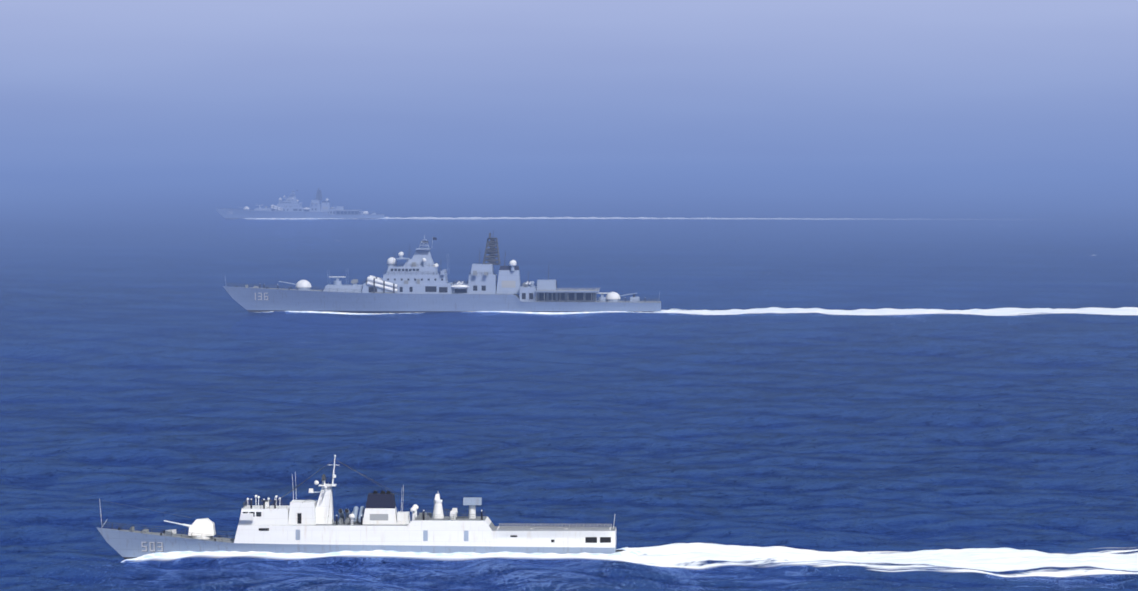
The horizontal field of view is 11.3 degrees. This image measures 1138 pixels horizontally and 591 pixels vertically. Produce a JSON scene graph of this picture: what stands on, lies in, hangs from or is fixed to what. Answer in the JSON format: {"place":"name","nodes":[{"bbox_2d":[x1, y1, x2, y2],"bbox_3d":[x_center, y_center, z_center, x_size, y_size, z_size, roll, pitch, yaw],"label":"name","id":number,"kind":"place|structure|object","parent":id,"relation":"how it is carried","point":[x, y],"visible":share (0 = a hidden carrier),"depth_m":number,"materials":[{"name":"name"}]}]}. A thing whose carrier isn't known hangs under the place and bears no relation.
{"place":"outdoors","nodes":[
{"label":"outdoors","id":0,"kind":"place"},
{"bbox_2d":[0,81,1137,590],"bbox_3d":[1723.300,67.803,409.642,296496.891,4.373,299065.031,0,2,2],"label":"sea","id":1,"kind":"structure","parent":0,"point":[892,345],"depth_m":1871.28,"materials":[{"name":"liquid"}]},
{"bbox_2d":[216,187,383,218],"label":"warship","id":2,"kind":"object","parent":1,"relation":"on","point":[290,207],"visible":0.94,"depth_m":3393.52,"materials":[{"name":"paint"}]},
{"bbox_2d":[244,217,393,218],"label":"bow wave foam","id":3,"kind":"object","parent":1,"relation":"on","point":[302,218],"visible":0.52,"depth_m":3392.42,"materials":[{"name":"liquid"}]},
{"bbox_2d":[96,455,615,558],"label":"corvette","id":4,"kind":"object","parent":1,"relation":"on","point":[313,526],"visible":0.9,"depth_m":989.88,"materials":[{"name":"paint"}]},
{"bbox_2d":[122,547,646,561],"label":"bow wave foam","id":5,"kind":"object","parent":1,"relation":"on","point":[628,552],"visible":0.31,"depth_m":988.42,"materials":[{"name":"liquid"}]},
{"bbox_2d":[223,233,660,313],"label":"destroyer","id":6,"kind":"object","parent":1,"relation":"on","point":[417,283],"visible":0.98,"depth_m":2038.23,"materials":[{"name":"paint"}]},
{"bbox_2d":[270,309,685,314],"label":"bow wave foam","id":7,"kind":"object","parent":1,"relation":"on","point":[670,310],"visible":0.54,"depth_m":2035.54,"materials":[{"name":"liquid"}]},
{"bbox_2d":[0,0,1137,80],"label":"sky","id":8,"kind":"structure","parent":0,"point":[41,40],"materials":[{"name":"blue"}]}
]}

